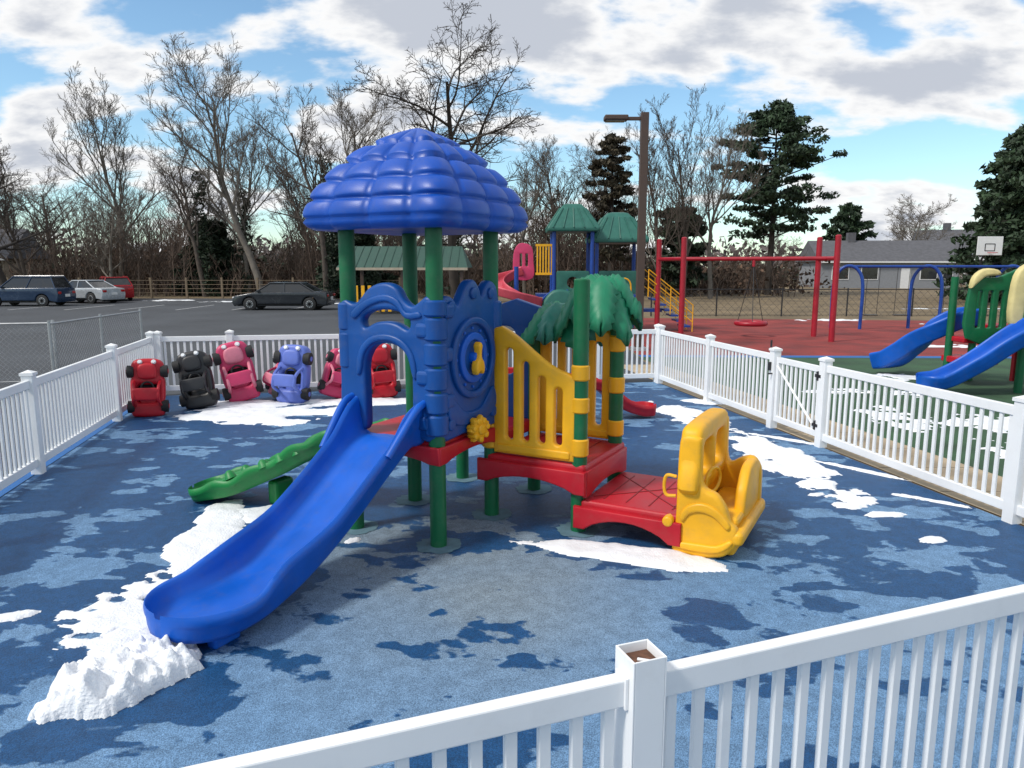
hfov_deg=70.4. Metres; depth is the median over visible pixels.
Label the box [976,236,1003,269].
basketball hoop
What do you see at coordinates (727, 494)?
cab seat
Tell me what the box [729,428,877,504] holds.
snow patch
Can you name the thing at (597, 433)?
yellow panel foot rail
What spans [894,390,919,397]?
snow patch
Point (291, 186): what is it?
bare tree
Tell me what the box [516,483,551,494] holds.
post footing
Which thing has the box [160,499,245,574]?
snow patch
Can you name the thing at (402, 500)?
post footing
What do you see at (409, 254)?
post
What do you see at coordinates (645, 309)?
bridge deck
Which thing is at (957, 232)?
roof
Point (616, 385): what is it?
clamp
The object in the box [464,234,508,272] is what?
bare tree
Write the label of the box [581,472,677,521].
deck
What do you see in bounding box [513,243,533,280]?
pink panel
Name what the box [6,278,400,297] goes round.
farm wire fence
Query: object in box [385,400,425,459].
slide side rail
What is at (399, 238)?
bare tree
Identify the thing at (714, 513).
cab fender
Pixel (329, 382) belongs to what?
toy car
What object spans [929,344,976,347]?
snow patch
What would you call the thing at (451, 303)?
panel boss
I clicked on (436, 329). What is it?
clamp
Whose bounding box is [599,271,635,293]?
barrier
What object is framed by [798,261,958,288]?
walls
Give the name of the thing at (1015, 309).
cream arch
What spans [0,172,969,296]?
distant treeline
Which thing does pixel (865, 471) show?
snow patch
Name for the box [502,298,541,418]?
panel
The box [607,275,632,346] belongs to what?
palm frond
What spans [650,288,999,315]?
chain link fence
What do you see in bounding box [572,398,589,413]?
clamp
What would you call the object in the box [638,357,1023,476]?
turf
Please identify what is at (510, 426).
deck back
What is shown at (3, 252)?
roof
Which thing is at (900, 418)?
snow patch
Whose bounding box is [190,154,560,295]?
ivy
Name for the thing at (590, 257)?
posts
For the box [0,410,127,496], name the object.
blue curb strip
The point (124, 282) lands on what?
parked hatchback
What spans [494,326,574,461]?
yellow panel
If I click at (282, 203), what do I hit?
bare tree
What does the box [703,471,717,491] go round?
cab dash
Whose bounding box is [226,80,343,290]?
bare tree
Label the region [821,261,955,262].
fascia
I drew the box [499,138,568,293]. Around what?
bare tree
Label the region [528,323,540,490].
post
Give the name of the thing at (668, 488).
deck ribs
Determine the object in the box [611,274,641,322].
palm frond
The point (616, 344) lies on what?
clamp
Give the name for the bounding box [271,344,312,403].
toy car
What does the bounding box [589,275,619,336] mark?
palm frond
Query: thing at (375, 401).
snow patch
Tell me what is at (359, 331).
archway panel
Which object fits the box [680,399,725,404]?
snow patch
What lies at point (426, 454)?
skirt
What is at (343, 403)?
slide side rail
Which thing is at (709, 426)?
cab roll bar
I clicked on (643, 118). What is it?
street lamp
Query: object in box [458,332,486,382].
clock disc
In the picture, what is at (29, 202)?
bare tree
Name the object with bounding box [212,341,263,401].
toy car
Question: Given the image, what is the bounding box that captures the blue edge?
[639,355,1011,357]
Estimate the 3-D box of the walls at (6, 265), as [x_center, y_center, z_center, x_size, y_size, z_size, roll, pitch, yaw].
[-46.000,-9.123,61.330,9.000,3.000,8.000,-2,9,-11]
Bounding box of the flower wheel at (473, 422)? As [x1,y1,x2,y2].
[467,414,488,442]
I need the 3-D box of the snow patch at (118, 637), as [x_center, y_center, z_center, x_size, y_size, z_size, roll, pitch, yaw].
[-2.359,1.574,4.526,0.479,0.027,0.535,0,9,0]
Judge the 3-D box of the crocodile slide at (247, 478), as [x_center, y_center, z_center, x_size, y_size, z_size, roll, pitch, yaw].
[-2.179,0.734,7.035,2.065,0.859,0.650,3,10,15]
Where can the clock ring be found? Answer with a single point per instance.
(464, 325)
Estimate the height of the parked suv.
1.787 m
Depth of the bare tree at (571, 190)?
58.65 m
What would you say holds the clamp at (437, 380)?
attached to the post at (434, 291)
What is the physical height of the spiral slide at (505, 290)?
1.749 m
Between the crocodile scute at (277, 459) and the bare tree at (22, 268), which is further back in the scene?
the bare tree at (22, 268)
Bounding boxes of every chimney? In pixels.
[846,233,855,241]
[943,223,950,230]
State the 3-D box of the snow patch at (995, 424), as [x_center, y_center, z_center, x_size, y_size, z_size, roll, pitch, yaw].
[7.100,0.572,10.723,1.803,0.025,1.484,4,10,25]
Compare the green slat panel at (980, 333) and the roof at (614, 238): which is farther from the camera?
the roof at (614, 238)
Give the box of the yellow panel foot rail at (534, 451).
[497,443,569,459]
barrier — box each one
[356,286,391,311]
[556,271,588,291]
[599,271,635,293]
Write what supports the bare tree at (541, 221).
on the ground at (794, 310)
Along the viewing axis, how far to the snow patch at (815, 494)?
7.35 m
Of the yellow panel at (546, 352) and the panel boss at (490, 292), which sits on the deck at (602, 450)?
the yellow panel at (546, 352)
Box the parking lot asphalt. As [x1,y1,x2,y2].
[0,299,699,497]
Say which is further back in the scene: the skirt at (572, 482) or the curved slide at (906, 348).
the curved slide at (906, 348)
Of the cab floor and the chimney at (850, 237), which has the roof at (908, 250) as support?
the chimney at (850, 237)
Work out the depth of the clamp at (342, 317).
6.08 m
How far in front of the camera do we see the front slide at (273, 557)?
5.13 m
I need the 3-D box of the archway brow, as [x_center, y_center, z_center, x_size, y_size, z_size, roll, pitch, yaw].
[-1.019,-0.622,5.871,0.717,0.210,0.050,5,10,28]
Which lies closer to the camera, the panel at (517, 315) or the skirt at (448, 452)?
the skirt at (448, 452)
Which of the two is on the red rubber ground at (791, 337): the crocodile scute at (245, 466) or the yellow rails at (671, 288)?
the yellow rails at (671, 288)
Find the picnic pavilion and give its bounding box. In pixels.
[336,246,471,312]
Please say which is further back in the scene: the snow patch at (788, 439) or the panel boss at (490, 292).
the snow patch at (788, 439)
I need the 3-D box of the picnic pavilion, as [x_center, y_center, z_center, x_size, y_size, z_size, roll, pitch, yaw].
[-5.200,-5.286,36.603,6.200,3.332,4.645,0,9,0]
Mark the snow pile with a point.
(111, 681)
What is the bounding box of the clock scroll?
[447,385,495,425]
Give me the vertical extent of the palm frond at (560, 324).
0.641 m
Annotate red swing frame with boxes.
[654,235,841,341]
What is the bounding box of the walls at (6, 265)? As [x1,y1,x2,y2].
[0,258,45,277]
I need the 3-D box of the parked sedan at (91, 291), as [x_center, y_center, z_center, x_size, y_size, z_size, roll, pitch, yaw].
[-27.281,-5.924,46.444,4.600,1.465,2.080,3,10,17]
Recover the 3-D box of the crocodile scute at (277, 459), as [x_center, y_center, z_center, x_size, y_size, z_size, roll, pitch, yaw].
[-2.175,0.702,6.821,0.114,0.109,0.120,5,10,28]
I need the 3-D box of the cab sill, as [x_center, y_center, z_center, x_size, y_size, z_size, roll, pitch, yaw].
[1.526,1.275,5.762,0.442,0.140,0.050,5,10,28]
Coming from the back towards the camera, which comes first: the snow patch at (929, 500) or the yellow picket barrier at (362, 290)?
the yellow picket barrier at (362, 290)
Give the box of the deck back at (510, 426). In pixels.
[508,417,528,438]
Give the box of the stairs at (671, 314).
[648,298,689,326]
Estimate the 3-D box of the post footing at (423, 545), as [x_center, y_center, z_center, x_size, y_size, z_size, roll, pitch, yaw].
[-0.619,1.339,6.039,0.394,0.001,0.391,5,10,28]
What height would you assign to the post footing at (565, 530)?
0.001 m
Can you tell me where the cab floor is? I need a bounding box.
[727,546,738,554]
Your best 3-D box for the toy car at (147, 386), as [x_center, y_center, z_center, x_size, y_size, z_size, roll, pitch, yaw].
[-5.599,0.059,11.135,0.589,0.903,0.495,-2,2,-20]
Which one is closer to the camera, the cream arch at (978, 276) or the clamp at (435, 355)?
the clamp at (435, 355)
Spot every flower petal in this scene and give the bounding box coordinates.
[467,425,477,431]
[468,433,478,439]
[471,418,480,424]
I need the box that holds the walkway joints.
[725,407,1023,521]
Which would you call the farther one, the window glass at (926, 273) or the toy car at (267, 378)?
the window glass at (926, 273)
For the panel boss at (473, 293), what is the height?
0.098 m
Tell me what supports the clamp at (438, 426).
attached to the post at (434, 291)
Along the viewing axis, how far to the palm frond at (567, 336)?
6.84 m
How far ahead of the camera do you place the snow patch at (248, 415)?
11.27 m
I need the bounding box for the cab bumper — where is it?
[733,498,764,546]
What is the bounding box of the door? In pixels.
[900,268,910,287]
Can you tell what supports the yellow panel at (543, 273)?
attached to the posts at (590, 257)
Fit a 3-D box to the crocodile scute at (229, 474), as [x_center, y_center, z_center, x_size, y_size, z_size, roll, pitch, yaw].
[-2.702,0.881,6.963,0.114,0.109,0.120,5,10,28]
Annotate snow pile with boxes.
[27,634,203,724]
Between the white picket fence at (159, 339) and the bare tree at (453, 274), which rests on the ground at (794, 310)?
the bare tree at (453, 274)
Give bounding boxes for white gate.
[767,340,820,435]
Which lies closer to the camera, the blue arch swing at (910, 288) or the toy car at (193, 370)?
the toy car at (193, 370)
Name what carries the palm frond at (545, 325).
attached to the post at (534, 484)
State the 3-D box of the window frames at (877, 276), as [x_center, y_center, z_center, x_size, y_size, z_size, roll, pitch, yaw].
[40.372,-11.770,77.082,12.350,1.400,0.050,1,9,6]
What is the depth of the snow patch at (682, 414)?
11.40 m
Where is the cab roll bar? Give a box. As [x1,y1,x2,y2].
[677,408,727,495]
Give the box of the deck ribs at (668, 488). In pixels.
[594,475,676,509]
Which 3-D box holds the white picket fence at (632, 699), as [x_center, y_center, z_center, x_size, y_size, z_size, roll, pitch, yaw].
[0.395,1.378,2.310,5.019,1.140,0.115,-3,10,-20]
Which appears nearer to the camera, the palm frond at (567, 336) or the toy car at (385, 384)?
the palm frond at (567, 336)
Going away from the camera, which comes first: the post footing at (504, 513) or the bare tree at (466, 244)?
the post footing at (504, 513)
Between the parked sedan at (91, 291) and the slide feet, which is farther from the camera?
the parked sedan at (91, 291)
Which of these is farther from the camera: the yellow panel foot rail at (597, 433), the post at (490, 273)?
the yellow panel foot rail at (597, 433)
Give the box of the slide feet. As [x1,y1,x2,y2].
[207,633,239,648]
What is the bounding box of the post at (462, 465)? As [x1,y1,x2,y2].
[456,449,468,478]
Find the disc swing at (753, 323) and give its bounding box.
[734,260,767,326]
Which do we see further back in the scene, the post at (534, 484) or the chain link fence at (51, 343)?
the chain link fence at (51, 343)
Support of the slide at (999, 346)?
attached to the posts at (1019, 368)
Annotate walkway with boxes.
[624,365,1023,524]
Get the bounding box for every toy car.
[126,358,169,416]
[172,350,219,409]
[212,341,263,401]
[262,360,278,394]
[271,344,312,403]
[317,348,341,397]
[371,344,400,397]
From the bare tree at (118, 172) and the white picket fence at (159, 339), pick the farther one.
the bare tree at (118, 172)
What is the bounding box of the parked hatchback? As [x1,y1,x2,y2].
[99,276,133,300]
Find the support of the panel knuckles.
attached to the archway panel at (359, 331)
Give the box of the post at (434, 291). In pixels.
[425,227,446,547]
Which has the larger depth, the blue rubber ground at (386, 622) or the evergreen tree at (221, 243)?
the evergreen tree at (221, 243)
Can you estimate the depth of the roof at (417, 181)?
5.66 m
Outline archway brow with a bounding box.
[351,294,421,318]
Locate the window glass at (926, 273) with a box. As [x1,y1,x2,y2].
[832,268,952,278]
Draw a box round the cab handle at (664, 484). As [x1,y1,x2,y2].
[662,473,676,496]
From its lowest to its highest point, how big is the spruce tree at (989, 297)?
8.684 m
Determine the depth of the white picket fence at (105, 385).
8.83 m
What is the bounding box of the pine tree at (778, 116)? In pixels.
[710,98,847,294]
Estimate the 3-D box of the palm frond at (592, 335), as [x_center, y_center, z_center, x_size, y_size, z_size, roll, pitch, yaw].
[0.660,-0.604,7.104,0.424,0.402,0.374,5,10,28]
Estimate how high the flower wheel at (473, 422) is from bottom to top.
0.244 m
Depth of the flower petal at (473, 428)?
6.10 m
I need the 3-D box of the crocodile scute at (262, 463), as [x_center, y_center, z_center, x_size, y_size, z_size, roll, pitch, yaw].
[-2.351,0.767,6.871,0.114,0.109,0.120,5,10,28]
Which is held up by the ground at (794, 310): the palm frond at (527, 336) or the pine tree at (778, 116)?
the pine tree at (778, 116)
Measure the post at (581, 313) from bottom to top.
2.200 m
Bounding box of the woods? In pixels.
[31,228,802,276]
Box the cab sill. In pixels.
[678,541,732,553]
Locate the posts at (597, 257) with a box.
[594,243,635,327]
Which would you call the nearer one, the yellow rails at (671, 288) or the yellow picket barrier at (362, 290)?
the yellow rails at (671, 288)
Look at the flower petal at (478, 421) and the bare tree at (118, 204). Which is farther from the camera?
the bare tree at (118, 204)
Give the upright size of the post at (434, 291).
2.640 m
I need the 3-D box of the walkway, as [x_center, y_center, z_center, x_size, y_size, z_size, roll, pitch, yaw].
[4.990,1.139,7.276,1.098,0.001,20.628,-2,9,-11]
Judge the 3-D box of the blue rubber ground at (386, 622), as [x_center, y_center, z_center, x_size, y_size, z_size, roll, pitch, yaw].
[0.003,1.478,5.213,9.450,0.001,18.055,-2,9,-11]
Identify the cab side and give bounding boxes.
[672,435,738,557]
[718,416,761,499]
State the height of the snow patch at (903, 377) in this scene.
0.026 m
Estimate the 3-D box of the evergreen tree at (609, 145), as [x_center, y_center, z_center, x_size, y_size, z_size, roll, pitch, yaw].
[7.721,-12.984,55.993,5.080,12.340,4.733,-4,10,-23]
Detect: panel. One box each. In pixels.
[339,282,435,441]
[438,279,497,441]
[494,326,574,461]
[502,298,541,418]
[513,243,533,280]
[535,244,551,274]
[540,331,609,438]
[962,269,1016,343]
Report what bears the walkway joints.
on the walkway
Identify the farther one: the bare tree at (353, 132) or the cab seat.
the bare tree at (353, 132)
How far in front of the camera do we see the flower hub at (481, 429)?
6.15 m
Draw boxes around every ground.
[0,382,1023,767]
[125,276,1023,526]
[629,318,1011,355]
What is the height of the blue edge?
0.001 m
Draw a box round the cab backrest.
[734,458,759,518]
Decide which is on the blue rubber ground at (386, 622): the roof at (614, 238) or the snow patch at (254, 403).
the snow patch at (254, 403)
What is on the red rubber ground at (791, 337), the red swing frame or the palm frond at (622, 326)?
the red swing frame
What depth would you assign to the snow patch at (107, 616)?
4.79 m
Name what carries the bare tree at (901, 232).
on the ground at (794, 310)
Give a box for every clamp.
[338,302,347,329]
[339,333,348,367]
[423,300,446,316]
[423,318,447,340]
[424,343,447,366]
[424,368,447,391]
[424,392,448,414]
[425,414,448,436]
[482,424,493,447]
[494,300,501,328]
[571,365,589,381]
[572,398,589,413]
[572,438,588,457]
[607,419,623,436]
[608,377,624,393]
[609,335,625,351]
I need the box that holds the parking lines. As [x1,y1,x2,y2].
[7,305,300,309]
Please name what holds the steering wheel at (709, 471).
attached to the cab roll bar
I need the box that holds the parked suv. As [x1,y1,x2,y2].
[0,275,75,305]
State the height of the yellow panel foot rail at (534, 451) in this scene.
0.070 m
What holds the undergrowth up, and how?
on the ground at (794, 310)
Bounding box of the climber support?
[268,475,292,503]
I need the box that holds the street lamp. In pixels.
[603,112,648,350]
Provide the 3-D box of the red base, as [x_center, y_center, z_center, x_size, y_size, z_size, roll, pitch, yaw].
[10.025,-0.473,13.397,1.550,0.850,0.100,0,9,0]
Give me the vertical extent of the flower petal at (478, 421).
0.051 m
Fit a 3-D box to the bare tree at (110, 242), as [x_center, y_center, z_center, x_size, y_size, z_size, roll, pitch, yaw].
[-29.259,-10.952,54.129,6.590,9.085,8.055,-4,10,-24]
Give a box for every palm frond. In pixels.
[520,303,551,344]
[534,302,561,344]
[553,275,588,342]
[560,303,572,348]
[569,274,597,322]
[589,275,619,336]
[589,323,598,343]
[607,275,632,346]
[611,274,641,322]
[630,316,642,330]
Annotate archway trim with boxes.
[356,334,416,379]
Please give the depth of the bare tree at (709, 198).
51.60 m
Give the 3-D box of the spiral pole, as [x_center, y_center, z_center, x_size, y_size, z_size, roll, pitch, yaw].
[0.150,-2.894,25.060,0.152,2.300,0.160,0,9,0]
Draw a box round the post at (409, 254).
[402,233,421,500]
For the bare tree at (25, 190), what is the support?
on the ground at (794, 310)
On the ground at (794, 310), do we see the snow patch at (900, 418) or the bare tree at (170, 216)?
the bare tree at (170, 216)
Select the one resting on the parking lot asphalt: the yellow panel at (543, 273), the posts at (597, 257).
the posts at (597, 257)
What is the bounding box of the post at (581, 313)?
[571,279,589,531]
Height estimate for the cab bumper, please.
0.120 m
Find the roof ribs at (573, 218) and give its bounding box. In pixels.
[545,207,599,229]
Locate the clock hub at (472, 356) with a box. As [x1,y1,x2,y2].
[469,352,476,362]
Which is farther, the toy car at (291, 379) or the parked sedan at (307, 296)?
the parked sedan at (307, 296)
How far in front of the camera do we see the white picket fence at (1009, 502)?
8.23 m
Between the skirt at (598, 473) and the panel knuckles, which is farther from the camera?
the skirt at (598, 473)
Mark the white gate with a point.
(788, 422)
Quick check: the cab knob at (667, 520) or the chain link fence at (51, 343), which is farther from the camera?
the chain link fence at (51, 343)
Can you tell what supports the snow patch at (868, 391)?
on the turf
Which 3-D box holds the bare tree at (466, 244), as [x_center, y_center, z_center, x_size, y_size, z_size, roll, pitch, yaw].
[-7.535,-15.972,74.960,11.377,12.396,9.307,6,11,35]
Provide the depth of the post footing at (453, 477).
7.93 m
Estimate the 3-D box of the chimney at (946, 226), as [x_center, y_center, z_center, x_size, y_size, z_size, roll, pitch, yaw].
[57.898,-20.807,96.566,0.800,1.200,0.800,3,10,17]
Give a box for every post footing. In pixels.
[347,520,377,534]
[396,494,429,505]
[416,537,460,553]
[446,473,476,481]
[471,507,511,520]
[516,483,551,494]
[555,522,599,537]
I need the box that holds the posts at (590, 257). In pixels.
[550,231,593,290]
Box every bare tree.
[0,141,65,285]
[0,145,87,275]
[0,149,31,211]
[0,171,74,248]
[5,165,97,264]
[39,61,179,276]
[65,176,166,276]
[98,182,145,252]
[131,126,227,296]
[135,30,262,287]
[150,189,198,250]
[181,109,297,292]
[207,184,265,248]
[209,196,267,262]
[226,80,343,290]
[265,132,333,287]
[265,181,317,253]
[311,70,408,257]
[337,0,542,298]
[356,124,424,245]
[382,143,501,248]
[442,235,499,260]
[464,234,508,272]
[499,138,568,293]
[508,131,589,269]
[535,200,550,243]
[548,155,633,270]
[566,125,638,270]
[623,104,699,300]
[645,84,729,297]
[656,109,769,298]
[744,218,802,268]
[881,198,955,239]
[887,194,962,239]
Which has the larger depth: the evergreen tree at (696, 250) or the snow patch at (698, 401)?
the evergreen tree at (696, 250)
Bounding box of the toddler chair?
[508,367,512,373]
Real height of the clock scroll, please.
0.270 m
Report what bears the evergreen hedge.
on the ground at (794, 310)
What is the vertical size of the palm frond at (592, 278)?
0.456 m
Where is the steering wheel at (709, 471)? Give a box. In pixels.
[704,466,721,490]
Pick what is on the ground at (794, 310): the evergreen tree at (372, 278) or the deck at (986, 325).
the evergreen tree at (372, 278)
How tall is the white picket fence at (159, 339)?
1.180 m
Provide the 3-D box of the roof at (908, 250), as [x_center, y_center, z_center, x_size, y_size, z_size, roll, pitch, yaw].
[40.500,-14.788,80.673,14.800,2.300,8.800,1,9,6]
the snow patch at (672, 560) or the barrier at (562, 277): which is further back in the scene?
the barrier at (562, 277)
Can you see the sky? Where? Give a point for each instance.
(919, 95)
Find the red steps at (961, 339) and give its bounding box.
[941,336,997,364]
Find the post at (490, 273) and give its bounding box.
[483,231,498,515]
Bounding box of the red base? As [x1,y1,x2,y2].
[1009,352,1016,380]
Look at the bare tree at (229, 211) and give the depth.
76.72 m
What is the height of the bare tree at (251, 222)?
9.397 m
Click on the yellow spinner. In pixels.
(478, 366)
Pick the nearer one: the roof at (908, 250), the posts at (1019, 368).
the posts at (1019, 368)
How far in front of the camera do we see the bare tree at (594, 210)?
56.23 m
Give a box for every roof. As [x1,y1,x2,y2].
[0,229,49,258]
[303,128,527,235]
[545,204,599,233]
[585,212,648,243]
[796,240,956,261]
[913,229,975,248]
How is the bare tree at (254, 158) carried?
on the ground at (794, 310)
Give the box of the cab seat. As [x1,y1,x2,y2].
[717,486,743,525]
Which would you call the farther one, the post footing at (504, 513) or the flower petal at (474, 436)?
the post footing at (504, 513)
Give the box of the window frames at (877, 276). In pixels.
[831,267,952,279]
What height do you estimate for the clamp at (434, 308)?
0.130 m
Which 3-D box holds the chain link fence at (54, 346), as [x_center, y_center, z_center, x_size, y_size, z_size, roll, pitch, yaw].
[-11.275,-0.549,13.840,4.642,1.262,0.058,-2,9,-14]
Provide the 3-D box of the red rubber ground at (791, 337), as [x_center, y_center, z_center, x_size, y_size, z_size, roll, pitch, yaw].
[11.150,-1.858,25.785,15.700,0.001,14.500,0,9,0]
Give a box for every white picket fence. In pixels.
[0,331,154,490]
[153,324,659,390]
[182,584,1023,767]
[655,324,1023,523]
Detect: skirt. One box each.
[404,445,440,466]
[438,427,494,466]
[477,457,586,496]
[573,505,681,546]
[582,447,626,497]
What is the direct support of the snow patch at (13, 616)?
on the blue rubber ground at (386, 622)
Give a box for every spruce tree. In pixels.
[936,125,1023,297]
[960,258,1004,302]
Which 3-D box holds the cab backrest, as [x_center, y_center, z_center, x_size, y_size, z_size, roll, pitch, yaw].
[2.018,0.875,6.199,0.090,0.451,0.717,5,10,28]
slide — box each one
[143,396,423,643]
[188,418,388,501]
[498,267,543,305]
[570,373,656,416]
[869,307,978,368]
[916,318,1023,389]
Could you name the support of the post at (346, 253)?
on the blue rubber ground at (386, 622)
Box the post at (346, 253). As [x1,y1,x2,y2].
[338,230,363,529]
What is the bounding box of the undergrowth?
[9,247,847,294]
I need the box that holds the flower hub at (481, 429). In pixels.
[478,424,485,434]
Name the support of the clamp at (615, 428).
attached to the post at (616, 400)
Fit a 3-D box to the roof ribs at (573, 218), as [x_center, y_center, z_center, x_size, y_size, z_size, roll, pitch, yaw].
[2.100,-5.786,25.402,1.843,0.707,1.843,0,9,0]
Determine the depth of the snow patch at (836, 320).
31.09 m
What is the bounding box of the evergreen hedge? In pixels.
[40,246,965,291]
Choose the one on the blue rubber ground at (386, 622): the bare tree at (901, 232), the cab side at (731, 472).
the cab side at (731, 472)
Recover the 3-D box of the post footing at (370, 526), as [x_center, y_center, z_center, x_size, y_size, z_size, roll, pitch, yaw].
[-1.393,1.272,6.454,0.394,0.001,0.391,5,10,28]
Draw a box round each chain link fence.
[0,320,58,384]
[47,309,143,382]
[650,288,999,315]
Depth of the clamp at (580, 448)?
6.20 m
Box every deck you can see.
[367,415,467,445]
[488,432,623,471]
[535,293,661,311]
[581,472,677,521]
[976,323,1007,327]
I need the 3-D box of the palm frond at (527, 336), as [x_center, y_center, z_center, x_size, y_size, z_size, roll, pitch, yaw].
[0.294,-0.545,7.144,0.466,0.512,0.372,-3,10,-19]
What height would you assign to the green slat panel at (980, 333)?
1.432 m
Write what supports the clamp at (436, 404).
attached to the post at (434, 291)
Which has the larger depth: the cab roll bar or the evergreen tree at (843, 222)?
the evergreen tree at (843, 222)
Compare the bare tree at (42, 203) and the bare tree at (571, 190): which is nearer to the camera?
the bare tree at (571, 190)
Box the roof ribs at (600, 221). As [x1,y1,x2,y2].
[585,217,647,240]
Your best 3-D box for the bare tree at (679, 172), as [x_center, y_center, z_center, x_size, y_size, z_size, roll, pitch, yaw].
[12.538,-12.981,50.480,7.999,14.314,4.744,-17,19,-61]
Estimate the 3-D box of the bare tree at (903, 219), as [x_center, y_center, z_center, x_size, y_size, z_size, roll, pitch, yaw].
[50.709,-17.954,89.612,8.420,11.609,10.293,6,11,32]
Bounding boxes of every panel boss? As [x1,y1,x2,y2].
[448,301,455,311]
[470,287,477,298]
[487,288,494,298]
[490,406,495,415]
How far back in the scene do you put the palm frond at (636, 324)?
7.05 m
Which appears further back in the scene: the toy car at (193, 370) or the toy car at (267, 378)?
the toy car at (267, 378)
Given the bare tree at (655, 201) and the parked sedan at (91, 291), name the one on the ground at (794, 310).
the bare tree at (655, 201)
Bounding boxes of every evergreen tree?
[169,218,252,296]
[315,232,398,299]
[581,132,637,270]
[645,206,713,295]
[820,202,878,240]
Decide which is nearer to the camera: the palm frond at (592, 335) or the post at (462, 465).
the palm frond at (592, 335)
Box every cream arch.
[968,268,1000,287]
[1006,264,1023,324]
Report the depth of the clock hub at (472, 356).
6.09 m
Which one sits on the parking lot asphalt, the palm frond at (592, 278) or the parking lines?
the parking lines
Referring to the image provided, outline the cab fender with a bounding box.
[680,503,730,529]
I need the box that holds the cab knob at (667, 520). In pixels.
[662,514,673,526]
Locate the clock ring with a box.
[450,317,495,397]
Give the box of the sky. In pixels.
[0,0,1023,266]
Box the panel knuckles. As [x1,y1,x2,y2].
[415,304,454,430]
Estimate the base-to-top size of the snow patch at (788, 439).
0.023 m
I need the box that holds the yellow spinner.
[471,342,484,374]
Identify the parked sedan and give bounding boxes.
[69,280,124,303]
[232,282,335,309]
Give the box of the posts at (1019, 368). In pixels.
[943,277,1023,392]
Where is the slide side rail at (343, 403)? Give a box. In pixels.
[319,393,354,447]
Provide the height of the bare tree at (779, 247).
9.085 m
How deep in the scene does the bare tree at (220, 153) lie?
51.65 m
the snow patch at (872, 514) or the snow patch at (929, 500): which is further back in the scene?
the snow patch at (929, 500)
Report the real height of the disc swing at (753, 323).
2.176 m
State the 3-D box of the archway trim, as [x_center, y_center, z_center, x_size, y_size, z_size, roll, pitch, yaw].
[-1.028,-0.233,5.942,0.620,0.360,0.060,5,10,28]
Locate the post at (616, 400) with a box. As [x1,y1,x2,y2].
[607,330,623,481]
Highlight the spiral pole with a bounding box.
[514,267,518,290]
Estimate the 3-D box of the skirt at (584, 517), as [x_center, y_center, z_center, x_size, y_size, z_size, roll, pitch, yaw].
[0.949,1.179,6.058,0.940,0.195,0.061,5,10,28]
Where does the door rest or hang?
attached to the walls at (888, 277)
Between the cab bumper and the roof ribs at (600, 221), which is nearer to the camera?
the cab bumper
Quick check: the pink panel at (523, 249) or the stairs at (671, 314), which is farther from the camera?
the stairs at (671, 314)
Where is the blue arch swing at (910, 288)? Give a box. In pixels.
[829,264,1019,328]
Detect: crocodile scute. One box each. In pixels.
[225,470,236,480]
[241,464,249,470]
[258,459,267,469]
[275,453,283,463]
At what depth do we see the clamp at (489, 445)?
6.61 m
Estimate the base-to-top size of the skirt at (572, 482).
0.205 m
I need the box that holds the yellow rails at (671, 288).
[644,269,693,331]
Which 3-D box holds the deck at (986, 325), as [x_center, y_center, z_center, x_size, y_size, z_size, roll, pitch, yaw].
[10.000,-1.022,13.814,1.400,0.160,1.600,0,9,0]
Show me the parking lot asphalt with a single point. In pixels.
(167, 317)
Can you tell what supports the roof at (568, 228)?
on the posts at (590, 257)
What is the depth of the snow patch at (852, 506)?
7.00 m
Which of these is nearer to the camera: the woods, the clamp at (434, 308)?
the clamp at (434, 308)
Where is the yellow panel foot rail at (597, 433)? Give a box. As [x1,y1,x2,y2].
[542,423,607,437]
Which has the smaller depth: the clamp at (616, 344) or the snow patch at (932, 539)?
the snow patch at (932, 539)
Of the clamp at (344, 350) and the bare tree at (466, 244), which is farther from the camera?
the bare tree at (466, 244)
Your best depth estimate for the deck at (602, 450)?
6.55 m
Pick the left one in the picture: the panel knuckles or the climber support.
the climber support
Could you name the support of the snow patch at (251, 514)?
on the blue rubber ground at (386, 622)
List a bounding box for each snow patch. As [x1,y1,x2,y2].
[0,609,40,621]
[52,570,183,649]
[86,627,157,656]
[153,299,193,300]
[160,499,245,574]
[173,404,336,426]
[179,399,293,407]
[218,505,271,522]
[294,398,405,405]
[344,537,360,543]
[509,539,727,572]
[648,401,730,424]
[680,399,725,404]
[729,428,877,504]
[748,433,813,444]
[800,319,858,320]
[801,388,869,393]
[808,492,823,495]
[813,460,908,480]
[831,502,867,509]
[854,405,932,432]
[864,511,906,517]
[877,373,915,380]
[891,493,970,507]
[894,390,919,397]
[918,536,947,543]
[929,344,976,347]
[930,414,1009,432]
[973,438,1006,458]
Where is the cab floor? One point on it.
(733, 551)
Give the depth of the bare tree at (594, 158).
59.77 m
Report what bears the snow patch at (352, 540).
on the blue rubber ground at (386, 622)

